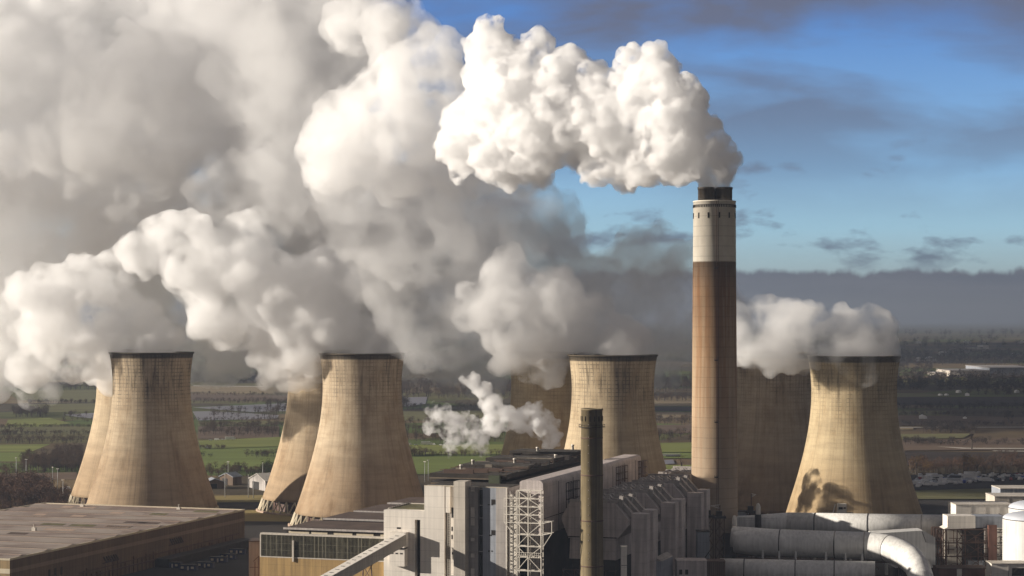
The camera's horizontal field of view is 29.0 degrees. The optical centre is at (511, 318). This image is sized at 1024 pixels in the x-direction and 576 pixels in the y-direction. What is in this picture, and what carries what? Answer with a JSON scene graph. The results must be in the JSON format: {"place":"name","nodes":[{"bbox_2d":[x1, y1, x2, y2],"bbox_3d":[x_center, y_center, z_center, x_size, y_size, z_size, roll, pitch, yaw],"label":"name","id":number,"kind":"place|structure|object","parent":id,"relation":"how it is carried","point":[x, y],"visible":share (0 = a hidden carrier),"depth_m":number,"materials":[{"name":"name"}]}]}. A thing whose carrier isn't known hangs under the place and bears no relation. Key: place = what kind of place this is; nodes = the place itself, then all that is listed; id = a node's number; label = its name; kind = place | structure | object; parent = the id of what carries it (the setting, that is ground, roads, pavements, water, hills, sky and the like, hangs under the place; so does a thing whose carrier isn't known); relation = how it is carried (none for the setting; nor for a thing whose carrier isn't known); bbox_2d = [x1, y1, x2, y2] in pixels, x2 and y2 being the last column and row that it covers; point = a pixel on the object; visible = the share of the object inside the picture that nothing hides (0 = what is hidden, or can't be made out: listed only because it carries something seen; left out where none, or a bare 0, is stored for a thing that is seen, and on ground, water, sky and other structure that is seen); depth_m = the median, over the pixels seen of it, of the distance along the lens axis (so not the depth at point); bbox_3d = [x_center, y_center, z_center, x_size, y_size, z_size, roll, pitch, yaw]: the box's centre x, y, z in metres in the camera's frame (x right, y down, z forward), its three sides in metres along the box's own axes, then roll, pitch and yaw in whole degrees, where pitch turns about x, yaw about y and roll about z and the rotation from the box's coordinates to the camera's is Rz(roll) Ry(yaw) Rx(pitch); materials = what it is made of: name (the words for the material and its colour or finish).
{"place":"outdoors","nodes":[
{"label":"outdoors","id":0,"kind":"place"},
{"bbox_2d":[0,452,32,460],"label":"field","id":1,"kind":"structure","parent":0,"point":[8,456],"depth_m":2028.62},
{"bbox_2d":[0,444,48,451],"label":"field","id":2,"kind":"structure","parent":0,"point":[14,447],"depth_m":2170.06,"materials":[{"name":"green plant"}]},
{"bbox_2d":[5,418,68,426],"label":"field","id":3,"kind":"structure","parent":0,"point":[38,422],"depth_m":2689.18,"materials":[{"name":"green plant"}]},
{"bbox_2d":[3,472,75,478],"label":"field","id":4,"kind":"structure","parent":0,"point":[66,475],"depth_m":1782.16,"materials":[{"name":"soil"}]},
{"bbox_2d":[0,426,90,432],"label":"field","id":5,"kind":"structure","parent":0,"point":[76,429],"depth_m":2519.78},
{"bbox_2d":[5,390,95,400],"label":"field","id":6,"kind":"structure","parent":0,"point":[76,395],"depth_m":3674.28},
{"bbox_2d":[28,403,94,411],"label":"field","id":7,"kind":"structure","parent":0,"point":[80,407],"depth_m":3139.28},
{"bbox_2d":[66,413,93,418],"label":"pond","id":8,"kind":"structure","parent":0,"point":[89,415],"depth_m":2880.91,"materials":[{"name":"grey liquid"}]},
{"bbox_2d":[208,477,225,488],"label":"barn","id":9,"kind":"structure","parent":0,"point":[215,483],"depth_m":1649.25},
{"bbox_2d":[218,472,241,484],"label":"barn","id":10,"kind":"structure","parent":0,"point":[231,478],"depth_m":1684.81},
{"bbox_2d":[193,411,278,419],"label":"pond","id":11,"kind":"structure","parent":0,"point":[201,415],"depth_m":2878.87,"materials":[{"name":"grey liquid"}]},
{"bbox_2d":[198,426,278,438],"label":"field","id":12,"kind":"structure","parent":0,"point":[222,435],"depth_m":2408.09,"materials":[{"name":"plant"}]},
{"bbox_2d":[198,421,278,424],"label":"field","id":13,"kind":"structure","parent":0,"point":[263,422],"depth_m":2685.38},
{"bbox_2d":[200,447,277,469],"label":"field","id":14,"kind":"structure","parent":0,"point":[223,456],"depth_m":2010.08,"materials":[{"name":"plant"}]},
{"bbox_2d":[198,437,280,448],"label":"field","id":15,"kind":"structure","parent":0,"point":[254,442],"depth_m":2252.86,"materials":[{"name":"green plant"}]},
{"bbox_2d":[191,386,287,393],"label":"field","id":16,"kind":"structure","parent":0,"point":[227,389],"depth_m":3929.53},
{"bbox_2d":[191,394,287,400],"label":"field","id":17,"kind":"structure","parent":0,"point":[236,397],"depth_m":3577.97,"materials":[{"name":"plant"}]},
{"bbox_2d":[193,403,286,411],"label":"pond","id":18,"kind":"structure","parent":0,"point":[251,408],"depth_m":3137.06,"materials":[{"name":"grey liquid"}]},
{"bbox_2d":[217,502,271,509],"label":"verge","id":19,"kind":"structure","parent":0,"point":[241,505],"depth_m":1498.48,"materials":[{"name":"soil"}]},
{"bbox_2d":[249,473,269,490],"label":"barn","id":20,"kind":"structure","parent":0,"point":[261,481],"depth_m":1637.70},
{"bbox_2d":[403,397,426,405],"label":"pond","id":21,"kind":"structure","parent":0,"point":[419,400],"depth_m":3400.34,"materials":[{"name":"grey liquid"}]},
{"bbox_2d":[412,456,490,473],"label":"field","id":22,"kind":"structure","parent":0,"point":[436,464],"depth_m":1952.61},
{"bbox_2d":[409,444,502,454],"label":"field","id":23,"kind":"structure","parent":0,"point":[472,448],"depth_m":2147.64,"materials":[{"name":"green plant"}]},
{"bbox_2d":[403,410,509,419],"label":"field","id":24,"kind":"structure","parent":0,"point":[480,414],"depth_m":2905.88,"materials":[{"name":"plant"}]},
{"bbox_2d":[0,322,1023,518],"bbox_3d":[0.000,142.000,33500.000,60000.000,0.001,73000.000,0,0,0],"label":"ground","id":25,"kind":"structure","parent":0,"point":[482,361],"depth_m":8965.16,"materials":[{"name":"plant"}]},
{"bbox_2d":[0,466,71,508],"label":"woodland","id":26,"kind":"object","parent":25,"relation":"on","point":[31,489],"visible":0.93,"depth_m":1513.18,"materials":[{"name":"brown plant"}]},
{"bbox_2d":[0,441,84,473],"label":"woodland","id":27,"kind":"object","parent":25,"relation":"on","point":[68,458],"visible":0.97,"depth_m":1873.65,"materials":[{"name":"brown plant"}]},
{"bbox_2d":[0,369,96,443],"bbox_3d":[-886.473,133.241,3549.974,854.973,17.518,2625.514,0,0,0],"label":"hedgerow","id":28,"kind":"object","parent":25,"relation":"on","point":[37,409],"visible":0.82,"depth_m":2855.62,"materials":[{"name":"green plant"}]},
{"bbox_2d":[68,349,172,503],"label":"cooling tower","id":29,"kind":"structure","parent":25,"relation":"on","point":[85,478],"depth_m":1476.83,"materials":[{"name":"concrete"}]},
{"bbox_2d":[0,502,250,575],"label":"warehouse","id":30,"kind":"structure","parent":25,"relation":"on","point":[53,539],"depth_m":1132.99,"materials":[{"name":"brown metal"}]},
{"bbox_2d":[0,365,287,382],"bbox_3d":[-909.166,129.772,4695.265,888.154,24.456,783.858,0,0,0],"label":"woodland","id":31,"kind":"object","parent":25,"relation":"on","point":[222,376],"visible":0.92,"depth_m":4542.30,"materials":[{"name":"green plant"}]},
{"bbox_2d":[201,450,275,472],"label":"hedgerow","id":32,"kind":"object","parent":25,"relation":"on","point":[265,467],"visible":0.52,"depth_m":1799.95,"materials":[{"name":"green plant"}]},
{"bbox_2d":[193,391,287,475],"bbox_3d":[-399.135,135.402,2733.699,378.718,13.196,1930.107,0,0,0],"label":"hedgerow","id":33,"kind":"object","parent":25,"relation":"on","point":[212,423],"visible":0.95,"depth_m":2529.41,"materials":[{"name":"green plant"}]},
{"bbox_2d":[215,495,266,501],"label":"verge","id":34,"kind":"structure","parent":25,"relation":"on","point":[237,498],"depth_m":1556.86,"materials":[{"name":"green plant"}]},
{"bbox_2d":[248,538,259,575],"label":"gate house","id":35,"kind":"structure","parent":25,"relation":"on","point":[254,556],"depth_m":1035.00,"materials":[{"name":"brown"}]},
{"bbox_2d":[245,510,293,521],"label":"verge","id":36,"kind":"structure","parent":25,"relation":"on","point":[252,515],"depth_m":1415.78,"materials":[{"name":"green plant"}]},
{"bbox_2d":[256,350,364,515],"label":"cooling tower","id":37,"kind":"structure","parent":25,"relation":"on","point":[288,474],"depth_m":1441.35,"materials":[{"name":"concrete"}]},
{"bbox_2d":[260,497,423,575],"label":"turbine hall","id":38,"kind":"structure","parent":25,"relation":"on","point":[315,548],"depth_m":1007.88,"materials":[{"name":"brown metal"}]},
{"bbox_2d":[384,480,520,575],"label":"bunker house","id":39,"kind":"structure","parent":25,"relation":"on","point":[458,528],"depth_m":974.74,"materials":[{"name":"metal"}]},
{"bbox_2d":[402,377,510,455],"bbox_3d":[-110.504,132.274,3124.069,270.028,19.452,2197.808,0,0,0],"label":"hedgerow","id":40,"kind":"object","parent":25,"relation":"on","point":[440,384],"visible":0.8,"depth_m":3066.13,"materials":[{"name":"green plant"}]},
{"bbox_2d":[0,327,1023,372],"bbox_3d":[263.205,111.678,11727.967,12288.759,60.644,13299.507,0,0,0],"label":"woodland","id":41,"kind":"object","parent":25,"relation":"on","point":[12,331],"visible":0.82,"depth_m":11189.45,"materials":[{"name":"green plant"}]},
{"bbox_2d":[504,489,553,575],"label":"stair tower","id":42,"kind":"structure","parent":25,"relation":"on","point":[514,535],"depth_m":961.49,"materials":[{"name":"metal"}]},
{"bbox_2d":[122,499,985,575],"bbox_3d":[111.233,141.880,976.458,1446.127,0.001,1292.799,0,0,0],"label":"yard","id":43,"kind":"structure","parent":25,"relation":"on","point":[239,566],"depth_m":1158.91,"materials":[{"name":"concrete"}]},
{"bbox_2d":[86,351,218,507],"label":"cooling tower","id":44,"kind":"structure","parent":43,"relation":"on","point":[151,455],"depth_m":1368.39,"materials":[{"name":"concrete"}]},
{"bbox_2d":[169,561,182,567],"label":"portable cabin","id":45,"kind":"object","parent":43,"relation":"on","point":[173,564],"visible":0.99,"depth_m":1123.77,"materials":[{"name":"blue paint"}]},
{"bbox_2d":[180,564,198,570],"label":"portable cabin","id":46,"kind":"object","parent":43,"relation":"on","point":[193,567],"visible":1,"depth_m":1112.34,"materials":[{"name":"blue paint"}]},
{"bbox_2d":[197,561,214,567],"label":"portable cabin","id":47,"kind":"object","parent":43,"relation":"on","point":[204,564],"visible":0.96,"depth_m":1124.10,"materials":[{"name":"blue paint"}]},
{"bbox_2d":[210,556,227,561],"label":"portable cabin","id":48,"kind":"object","parent":43,"relation":"on","point":[218,558],"visible":0.99,"depth_m":1149.23,"materials":[{"name":"blue paint"}]},
{"bbox_2d":[219,553,236,558],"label":"portable cabin","id":49,"kind":"object","parent":43,"relation":"on","point":[232,555],"visible":0.7,"depth_m":1163.87,"materials":[{"name":"blue paint"}]},
{"bbox_2d":[229,548,245,553],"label":"portable cabin","id":50,"kind":"object","parent":43,"relation":"on","point":[238,550],"visible":0.93,"depth_m":1188.68,"materials":[{"name":"blue paint"}]},
{"bbox_2d":[288,352,423,525],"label":"cooling tower","id":51,"kind":"structure","parent":43,"relation":"on","point":[362,458],"depth_m":1333.32,"materials":[{"name":"concrete"}]},
{"bbox_2d":[321,533,405,575],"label":"conveyor gallery","id":52,"kind":"object","parent":43,"relation":"on","point":[362,561],"visible":1,"depth_m":946.63,"materials":[{"name":"metal"}]},
{"bbox_2d":[429,444,580,575],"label":"boiler house","id":53,"kind":"structure","parent":43,"relation":"on","point":[517,466],"depth_m":1039.43,"materials":[{"name":"metal"}]},
{"bbox_2d":[501,352,591,454],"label":"cooling tower","id":54,"kind":"structure","parent":43,"relation":"on","point":[541,398],"depth_m":1362.04,"materials":[{"name":"concrete"}]},
{"bbox_2d":[520,454,646,575],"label":"coal bunker","id":55,"kind":"object","parent":43,"relation":"on","point":[561,488],"visible":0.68,"depth_m":990.09,"materials":[{"name":"grey metal"}]},
{"bbox_2d":[564,354,665,476],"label":"cooling tower","id":56,"kind":"structure","parent":43,"relation":"on","point":[618,389],"depth_m":1277.60,"materials":[{"name":"concrete"}]},
{"bbox_2d":[737,351,817,514],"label":"cooling tower","id":57,"kind":"structure","parent":43,"relation":"on","point":[773,401],"depth_m":1362.84,"materials":[{"name":"concrete"}]},
{"bbox_2d":[730,526,934,575],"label":"flue duct","id":58,"kind":"object","parent":43,"relation":"on","point":[907,552],"visible":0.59,"depth_m":1036.12,"materials":[{"name":"grey metal"}]},
{"bbox_2d":[785,355,922,513],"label":"cooling tower","id":59,"kind":"structure","parent":43,"relation":"on","point":[854,458],"depth_m":1241.76,"materials":[{"name":"concrete"}]},
{"bbox_2d":[931,513,1003,566],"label":"duct house","id":60,"kind":"structure","parent":43,"relation":"on","point":[963,541],"depth_m":1062.40,"materials":[{"name":"brown paint"}]},
{"bbox_2d":[948,501,1010,560],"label":"process hall","id":61,"kind":"structure","parent":43,"relation":"on","point":[977,507],"depth_m":1108.00,"materials":[{"name":"metal"}]},
{"bbox_2d":[1002,511,1023,560],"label":"absorber vessel","id":62,"kind":"object","parent":43,"relation":"on","point":[1012,535],"visible":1,"depth_m":1031.16,"materials":[{"name":"metal"}]},
{"bbox_2d":[579,408,604,575],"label":"chimney","id":63,"kind":"object","parent":25,"relation":"on","point":[591,531],"visible":1,"depth_m":955.30,"materials":[{"name":"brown concrete"}]},
{"bbox_2d":[562,492,657,575],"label":"precipitator","id":64,"kind":"object","parent":25,"relation":"on","point":[630,521],"visible":0.7,"depth_m":975.71,"materials":[{"name":"grey metal"}]},
{"bbox_2d":[620,545,626,575],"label":"vent pipe","id":65,"kind":"object","parent":25,"relation":"on","point":[623,560],"visible":1,"depth_m":955.00,"materials":[{"name":"metal"}]},
{"bbox_2d":[603,482,684,575],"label":"precipitator","id":66,"kind":"object","parent":25,"relation":"on","point":[671,524],"visible":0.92,"depth_m":1033.34,"materials":[{"name":"grey metal"}]},
{"bbox_2d":[656,552,672,575],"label":"silo","id":67,"kind":"object","parent":25,"relation":"on","point":[664,564],"visible":0.88,"depth_m":991.10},
{"bbox_2d":[632,473,709,557],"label":"precipitator","id":68,"kind":"object","parent":25,"relation":"on","point":[697,504],"visible":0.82,"depth_m":1090.40,"materials":[{"name":"grey metal"}]},
{"bbox_2d":[654,370,691,441],"bbox_3d":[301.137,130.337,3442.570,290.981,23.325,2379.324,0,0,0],"label":"hedgerow","id":69,"kind":"object","parent":25,"relation":"on","point":[668,381],"visible":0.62,"depth_m":3791.68,"materials":[{"name":"green plant"}]},
{"bbox_2d":[658,466,691,479],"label":"precipitator","id":70,"kind":"object","parent":25,"relation":"on","point":[680,470],"visible":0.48,"depth_m":1163.53,"materials":[{"name":"grey metal"}]},
{"bbox_2d":[675,558,706,575],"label":"plant room","id":71,"kind":"object","parent":25,"relation":"on","point":[690,566],"visible":1,"depth_m":1000.00,"materials":[{"name":"grey metal"}]},
{"bbox_2d":[696,530,709,558],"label":"switch house","id":72,"kind":"structure","parent":25,"relation":"on","point":[702,543],"depth_m":1062.00,"materials":[{"name":"metal"}]},
{"bbox_2d":[708,510,714,558],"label":"davit crane","id":73,"kind":"object","parent":25,"relation":"on","point":[711,516],"visible":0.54,"depth_m":1099.75,"materials":[{"name":"brown paint"}]},
{"bbox_2d":[691,187,737,558],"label":"chimney","id":74,"kind":"object","parent":25,"relation":"on","point":[714,398],"visible":0.98,"depth_m":1119.04,"materials":[{"name":"concrete"}]},
{"bbox_2d":[706,559,725,575],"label":"plant room","id":75,"kind":"object","parent":25,"relation":"on","point":[715,567],"visible":1,"depth_m":1003.00,"materials":[{"name":"brown paint"}]},
{"bbox_2d":[711,505,725,558],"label":"lattice tower","id":76,"kind":"structure","parent":25,"relation":"on","point":[718,515],"depth_m":1103.75,"materials":[{"name":"metal"}]},
{"bbox_2d":[731,515,737,558],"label":"vent pipe","id":77,"kind":"object","parent":25,"relation":"on","point":[734,523],"visible":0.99,"depth_m":1058.82,"materials":[{"name":"metal"}]},
{"bbox_2d":[745,493,755,557],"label":"davit crane","id":78,"kind":"object","parent":25,"relation":"on","point":[751,510],"visible":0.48,"depth_m":1149.00,"materials":[{"name":"brown paint"}]},
{"bbox_2d":[755,503,760,557],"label":"vent pipe","id":79,"kind":"object","parent":25,"relation":"on","point":[758,517],"visible":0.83,"depth_m":1106.66,"materials":[{"name":"metal"}]},
{"bbox_2d":[720,558,874,575],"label":"flue duct","id":80,"kind":"object","parent":25,"relation":"on","point":[757,567],"visible":0.94,"depth_m":1012.13,"materials":[{"name":"grey metal"}]},
{"bbox_2d":[723,512,942,574],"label":"flue duct","id":81,"kind":"object","parent":25,"relation":"on","point":[855,522],"visible":0.41,"depth_m":1096.21,"materials":[{"name":"grey metal"}]},
{"bbox_2d":[822,503,852,512],"bbox_3d":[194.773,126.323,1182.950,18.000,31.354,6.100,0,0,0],"label":"rooftop cabin","id":82,"kind":"object","parent":81,"relation":"on","point":[841,507],"visible":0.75,"depth_m":1180.00,"materials":[{"name":"metal"}]},
{"bbox_2d":[909,453,927,473],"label":"willow tree","id":83,"kind":"object","parent":25,"relation":"on","point":[917,460],"visible":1,"depth_m":1800.83,"materials":[{"name":"green plant"}]},
{"bbox_2d":[888,346,1023,395],"bbox_3d":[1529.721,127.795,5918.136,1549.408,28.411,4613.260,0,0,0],"label":"woodland","id":84,"kind":"object","parent":25,"relation":"on","point":[1009,384],"visible":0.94,"depth_m":4633.32,"materials":[{"name":"green plant"}]},
{"bbox_2d":[932,565,985,575],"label":"plant room","id":85,"kind":"object","parent":25,"relation":"on","point":[959,570],"visible":0.93,"depth_m":1030.00,"materials":[{"name":"grey metal"}]},
{"bbox_2d":[897,400,1023,444],"bbox_3d":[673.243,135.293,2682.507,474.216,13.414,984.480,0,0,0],"label":"hedgerow","id":86,"kind":"object","parent":25,"relation":"on","point":[951,426],"visible":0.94,"depth_m":2521.69,"materials":[{"name":"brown plant"}]},
{"bbox_2d":[936,369,989,376],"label":"distribution shed","id":87,"kind":"structure","parent":25,"relation":"on","point":[967,371],"depth_m":4806.15,"materials":[{"name":"metal"}]},
{"bbox_2d":[908,449,1023,474],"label":"hedgerow","id":88,"kind":"object","parent":25,"relation":"on","point":[1005,458],"visible":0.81,"depth_m":1835.27,"materials":[{"name":"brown plant"}]},
{"bbox_2d":[958,452,975,473],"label":"willow tree","id":89,"kind":"object","parent":25,"relation":"on","point":[964,462],"visible":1,"depth_m":1789.66,"materials":[{"name":"green plant"}]},
{"bbox_2d":[968,454,986,470],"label":"willow tree","id":90,"kind":"object","parent":25,"relation":"on","point":[972,459],"visible":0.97,"depth_m":1800.54,"materials":[{"name":"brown plant"}]},
{"bbox_2d":[965,365,1023,375],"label":"distribution shed","id":91,"kind":"structure","parent":25,"relation":"on","point":[1007,369],"depth_m":4894.60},
{"bbox_2d":[985,493,1023,502],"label":"process hall","id":92,"kind":"structure","parent":25,"relation":"on","point":[1011,497],"depth_m":1150.00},
{"bbox_2d":[986,560,1023,575],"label":"plant room","id":93,"kind":"object","parent":25,"relation":"on","point":[1004,567],"visible":1,"depth_m":1015.00,"materials":[{"name":"metal"}]},
{"bbox_2d":[991,485,1023,492],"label":"process hall","id":94,"kind":"structure","parent":25,"relation":"on","point":[1007,488],"depth_m":1199.62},
{"bbox_2d":[1008,500,1023,512],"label":"absorber vessel","id":95,"kind":"object","parent":25,"relation":"on","point":[1016,506],"visible":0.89,"depth_m":1080.10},
{"bbox_2d":[0,0,1023,321],"label":"sky","id":96,"kind":"structure","parent":0,"point":[161,160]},
{"bbox_2d":[654,401,691,405],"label":"field","id":97,"kind":"structure","parent":0,"point":[672,403],"depth_m":3278.97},
{"bbox_2d":[655,407,691,410],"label":"field","id":98,"kind":"structure","parent":0,"point":[673,408],"depth_m":3080.14,"materials":[{"name":"soil"}]},
{"bbox_2d":[655,412,691,417],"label":"field","id":99,"kind":"structure","parent":0,"point":[675,414],"depth_m":2934.27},
{"bbox_2d":[657,424,691,432],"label":"field","id":100,"kind":"structure","parent":0,"point":[672,427],"depth_m":2558.26,"materials":[{"name":"soil"}]},
{"bbox_2d":[660,442,691,451],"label":"field","id":101,"kind":"structure","parent":0,"point":[678,447],"depth_m":2162.41,"materials":[{"name":"green plant"}]},
{"bbox_2d":[662,453,691,457],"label":"field","id":102,"kind":"structure","parent":0,"point":[686,455],"depth_m":2036.18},
{"bbox_2d":[898,411,944,413],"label":"field","id":103,"kind":"structure","parent":0,"point":[924,412],"depth_m":2962.01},
{"bbox_2d":[897,393,952,396],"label":"field","id":104,"kind":"structure","parent":0,"point":[908,395],"depth_m":3613.99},
{"bbox_2d":[901,434,969,438],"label":"field","id":105,"kind":"structure","parent":0,"point":[937,435],"depth_m":2380.49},
{"bbox_2d":[915,488,991,498],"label":"field","id":106,"kind":"structure","parent":0,"point":[955,494],"depth_m":1591.55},
{"bbox_2d":[897,397,1023,405],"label":"field","id":107,"kind":"structure","parent":0,"point":[943,400],"depth_m":3394.09,"materials":[{"name":"plant"}]},
{"bbox_2d":[898,415,1023,425],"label":"field","id":108,"kind":"structure","parent":0,"point":[909,418],"depth_m":2757.06,"materials":[{"name":"soil"}]},
{"bbox_2d":[902,438,1023,449],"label":"field","id":109,"kind":"structure","parent":0,"point":[925,445],"depth_m":2193.26,"materials":[{"name":"soil"}]},
{"bbox_2d":[904,451,1023,464],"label":"field","id":110,"kind":"structure","parent":0,"point":[942,455],"depth_m":2032.43,"materials":[{"name":"soil"}]},
{"bbox_2d":[911,472,1023,489],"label":"yard","id":111,"kind":"structure","parent":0,"point":[976,485],"depth_m":1677.89,"materials":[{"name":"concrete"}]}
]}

